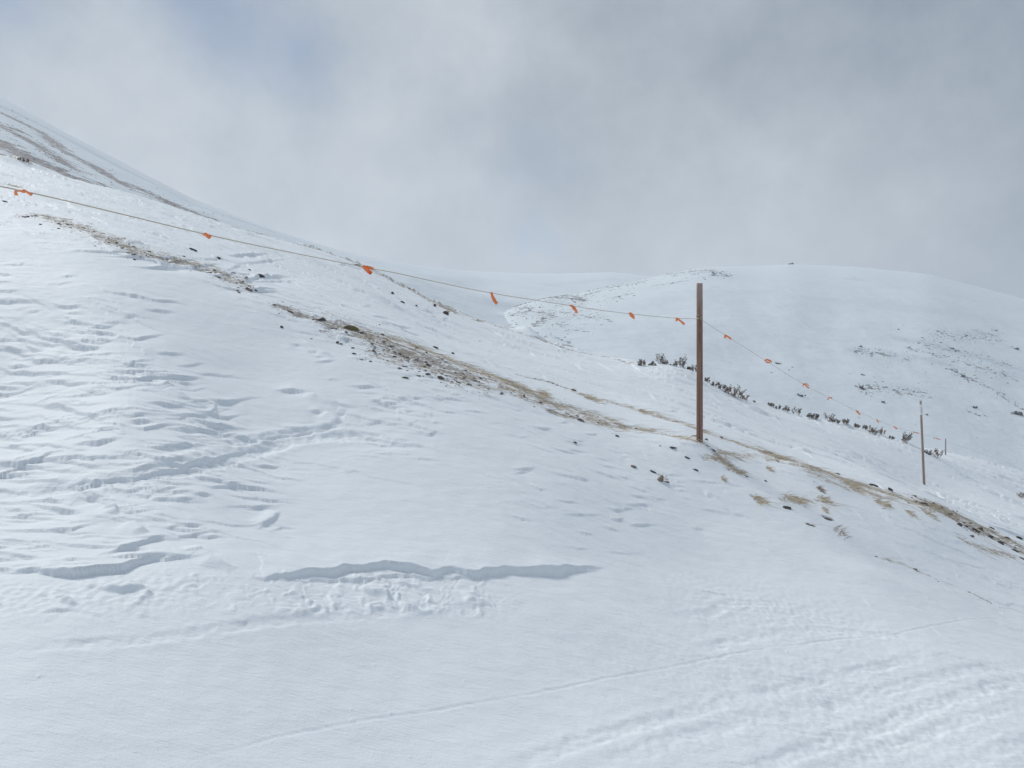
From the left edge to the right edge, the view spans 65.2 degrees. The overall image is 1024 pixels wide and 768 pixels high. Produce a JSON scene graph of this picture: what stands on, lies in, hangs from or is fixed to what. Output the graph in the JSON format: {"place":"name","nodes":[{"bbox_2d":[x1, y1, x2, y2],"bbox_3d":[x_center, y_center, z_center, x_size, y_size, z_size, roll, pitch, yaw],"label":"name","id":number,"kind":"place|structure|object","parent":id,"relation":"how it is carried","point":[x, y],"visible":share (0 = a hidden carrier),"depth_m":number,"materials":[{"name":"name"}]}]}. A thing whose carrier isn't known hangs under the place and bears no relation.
{"place":"outdoors","nodes":[
{"label":"outdoors","id":0,"kind":"place"},
{"bbox_2d":[0,96,651,327],"bbox_3d":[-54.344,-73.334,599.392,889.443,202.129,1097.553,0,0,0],"label":"mountainside","id":1,"kind":"structure","parent":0,"point":[93,161],"depth_m":177.55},
{"bbox_2d":[0,106,1022,438],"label":"scrub","id":2,"kind":"object","parent":1,"relation":"on","point":[618,296],"visible":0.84,"depth_m":181.84,"materials":[{"name":"brown plant"}]},
{"bbox_2d":[0,155,1023,767],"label":"snow slope","id":3,"kind":"structure","parent":0,"point":[240,529],"depth_m":6.43,"materials":[{"name":"white snow"}]},
{"bbox_2d":[343,325,358,331],"bbox_3d":[-2.181,-0.742,10.842,0.226,0.111,0.130,11,0,3],"label":"stone","id":4,"kind":"object","parent":3,"relation":"on","point":[351,328],"visible":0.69,"depth_m":10.79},
{"bbox_2d":[10,156,1023,612],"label":"dry grass","id":5,"kind":"structure","parent":3,"relation":"on","point":[778,456],"depth_m":10.59,"materials":[{"name":"beige plant"}]},
{"bbox_2d":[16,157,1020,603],"bbox_3d":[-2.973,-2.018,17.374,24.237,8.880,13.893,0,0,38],"label":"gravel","id":6,"kind":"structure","parent":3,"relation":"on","point":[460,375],"depth_m":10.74,"materials":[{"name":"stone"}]},
{"bbox_2d":[536,389,553,398],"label":"grass tuft","id":7,"kind":"object","parent":3,"relation":"on","point":[546,393],"visible":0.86,"depth_m":10.60,"materials":[{"name":"beige plant"}]},
{"bbox_2d":[584,394,605,403],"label":"grass tuft","id":8,"kind":"object","parent":3,"relation":"on","point":[592,398],"visible":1,"depth_m":11.48,"materials":[{"name":"beige plant"}]},
{"bbox_2d":[637,359,645,365],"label":"shrub","id":9,"kind":"object","parent":3,"relation":"on","point":[640,363],"visible":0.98,"depth_m":19.44,"materials":[{"name":"plant"}]},
{"bbox_2d":[657,475,663,481],"bbox_3d":[1.613,1.034,8.744,0.075,0.092,0.093,14,-1,-6],"label":"stone","id":10,"kind":"object","parent":3,"relation":"on","point":[660,478],"visible":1,"depth_m":8.71,"materials":[{"name":"grey stone"}]},
{"bbox_2d":[656,353,665,363],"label":"shrub","id":11,"kind":"object","parent":3,"relation":"on","point":[661,359],"visible":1,"depth_m":22.71,"materials":[{"name":"plant"}]},
{"bbox_2d":[674,354,686,367],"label":"shrub","id":12,"kind":"object","parent":3,"relation":"on","point":[681,360],"visible":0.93,"depth_m":22.28,"materials":[{"name":"plant"}]},
{"bbox_2d":[696,283,702,442],"bbox_3d":[2.310,-0.097,9.851,0.088,2.292,0.088,0,0,-34],"label":"wooden post","id":13,"kind":"object","parent":3,"relation":"on","point":[699,363],"visible":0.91,"depth_m":9.82,"materials":[{"name":"brown"}]},
{"bbox_2d":[0,186,1013,465],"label":"rope","id":14,"kind":"object","parent":13,"relation":"attached to","point":[352,264],"visible":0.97,"depth_m":5.02,"materials":[{"name":"brown fabric"}]},
{"bbox_2d":[14,189,32,195],"bbox_3d":[-2.233,-0.875,3.652,0.082,0.031,0.021,0,0,0],"label":"flag ribbon","id":15,"kind":"object","parent":14,"relation":"attached to","point":[23,191],"visible":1,"depth_m":3.65,"materials":[{"name":"orange fabric"}]},
{"bbox_2d":[202,232,211,238],"bbox_3d":[-1.678,-0.815,4.402,0.049,0.036,0.017,0,0,-10],"label":"flag ribbon","id":16,"kind":"object","parent":14,"relation":"attached to","point":[208,236],"visible":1,"depth_m":4.40,"materials":[{"name":"orange fabric"}]},
{"bbox_2d":[361,265,373,274],"bbox_3d":[-0.967,-0.763,5.363,0.090,0.066,0.039,0,0,0],"label":"flag ribbon","id":17,"kind":"object","parent":14,"relation":"hanging from","point":[366,269],"visible":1,"depth_m":5.36,"materials":[{"name":"orange fabric"}]},
{"bbox_2d":[490,292,497,304],"bbox_3d":[-0.146,-0.696,6.511,0.070,0.106,0.020,0,0,-7],"label":"flag ribbon","id":18,"kind":"object","parent":14,"relation":"hanging from","point":[493,298],"visible":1,"depth_m":6.51,"materials":[{"name":"orange fabric"}]},
{"bbox_2d":[716,381,726,388],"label":"shrub","id":19,"kind":"object","parent":3,"relation":"on","point":[723,385],"visible":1,"depth_m":19.10,"materials":[{"name":"plant"}]},
{"bbox_2d":[712,449,735,468],"bbox_3d":[2.549,0.900,9.599,0.280,0.211,0.317,0,0,0],"label":"grass tuft","id":20,"kind":"object","parent":3,"relation":"on","point":[724,463],"visible":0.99,"depth_m":9.58,"materials":[{"name":"beige plant"}]},
{"bbox_2d":[727,384,746,397],"bbox_3d":[5.329,0.171,18.984,0.420,0.332,0.384,0,0,-17],"label":"shrub","id":21,"kind":"object","parent":3,"relation":"on","point":[740,393],"visible":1,"depth_m":18.98,"materials":[{"name":"grey plant"}]},
{"bbox_2d":[729,462,747,477],"bbox_3d":[2.697,1.015,9.513,0.233,0.172,0.261,0,0,0],"label":"grass tuft","id":22,"kind":"object","parent":3,"relation":"on","point":[739,471],"visible":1,"depth_m":9.46,"materials":[{"name":"beige plant"}]},
{"bbox_2d":[752,496,769,506],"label":"grass tuft","id":23,"kind":"object","parent":3,"relation":"on","point":[761,502],"visible":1,"depth_m":8.86,"materials":[{"name":"beige plant"}]},
{"bbox_2d":[784,491,808,507],"bbox_3d":[3.259,1.330,9.153,0.304,0.171,0.269,0,0,17],"label":"grass tuft","id":24,"kind":"object","parent":3,"relation":"on","point":[794,499],"visible":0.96,"depth_m":9.14,"materials":[{"name":"beige plant"}]},
{"bbox_2d":[792,406,801,414],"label":"shrub","id":25,"kind":"object","parent":3,"relation":"on","point":[799,410],"visible":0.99,"depth_m":21.46,"materials":[{"name":"grey plant"}]},
{"bbox_2d":[816,485,828,493],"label":"grass tuft","id":26,"kind":"object","parent":3,"relation":"on","point":[819,488],"visible":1,"depth_m":9.70,"materials":[{"name":"beige plant"}]},
{"bbox_2d":[821,505,828,513],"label":"grass tuft","id":27,"kind":"object","parent":3,"relation":"on","point":[825,509],"visible":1,"depth_m":9.15,"materials":[{"name":"beige plant"}]},
{"bbox_2d":[817,495,836,505],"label":"grass tuft","id":28,"kind":"object","parent":3,"relation":"on","point":[824,499],"visible":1,"depth_m":9.43,"materials":[{"name":"beige plant"}]},
{"bbox_2d":[828,417,840,422],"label":"shrub","id":29,"kind":"object","parent":3,"relation":"on","point":[835,420],"visible":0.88,"depth_m":21.93,"materials":[{"name":"grey plant"}]},
{"bbox_2d":[833,524,849,539],"bbox_3d":[3.541,1.581,8.574,0.167,0.154,0.278,0,0,-28],"label":"grass tuft","id":30,"kind":"object","parent":3,"relation":"on","point":[841,530],"visible":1,"depth_m":8.60,"materials":[{"name":"plant"}]},
{"bbox_2d":[838,477,868,495],"bbox_3d":[4.408,1.314,10.250,0.314,0.190,0.502,0,0,0],"label":"grass tuft","id":31,"kind":"object","parent":3,"relation":"on","point":[852,485],"visible":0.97,"depth_m":10.23,"materials":[{"name":"beige plant"}]},
{"bbox_2d":[874,427,885,433],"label":"shrub","id":32,"kind":"object","parent":3,"relation":"on","point":[880,431],"visible":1,"depth_m":21.90,"materials":[{"name":"grey plant"}]},
{"bbox_2d":[872,494,895,509],"bbox_3d":[4.653,1.473,9.965,0.268,0.152,0.417,0,0,0],"label":"grass tuft","id":33,"kind":"object","parent":3,"relation":"on","point":[883,502],"visible":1,"depth_m":9.96,"materials":[{"name":"beige plant"}]},
{"bbox_2d":[901,431,913,442],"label":"shrub","id":34,"kind":"object","parent":3,"relation":"on","point":[904,439],"visible":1,"depth_m":21.92,"materials":[{"name":"grey plant"}]},
{"bbox_2d":[903,507,920,519],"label":"grass tuft","id":35,"kind":"object","parent":3,"relation":"on","point":[910,512],"visible":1,"depth_m":9.98,"materials":[{"name":"beige plant"}]},
{"bbox_2d":[919,400,925,484],"bbox_3d":[9.204,1.462,17.942,0.089,2.187,0.071,-2,0,0],"label":"wooden post","id":36,"kind":"object","parent":3,"relation":"on","point":[921,412],"visible":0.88,"depth_m":17.93,"materials":[{"name":"brown"}]},
{"bbox_2d":[921,508,940,521],"bbox_3d":[5.428,1.693,10.348,0.223,0.143,0.308,0,0,0],"label":"grass tuft","id":37,"kind":"object","parent":3,"relation":"on","point":[927,512],"visible":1,"depth_m":10.33,"materials":[{"name":"beige plant"}]},
{"bbox_2d":[929,448,944,457],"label":"shrub","id":38,"kind":"object","parent":3,"relation":"on","point":[937,453],"visible":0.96,"depth_m":21.52,"materials":[{"name":"grey plant"}]},
{"bbox_2d":[0,0,1023,298],"label":"sky","id":39,"kind":"structure","parent":0,"point":[653,138],"materials":[{"name":"grey"}]},
{"bbox_2d":[504,264,1023,471],"bbox_3d":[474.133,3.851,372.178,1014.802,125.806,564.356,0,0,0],"label":"hill","id":40,"kind":"structure","parent":0,"point":[814,327],"depth_m":179.28,"materials":[{"name":"white snow"}]}
]}

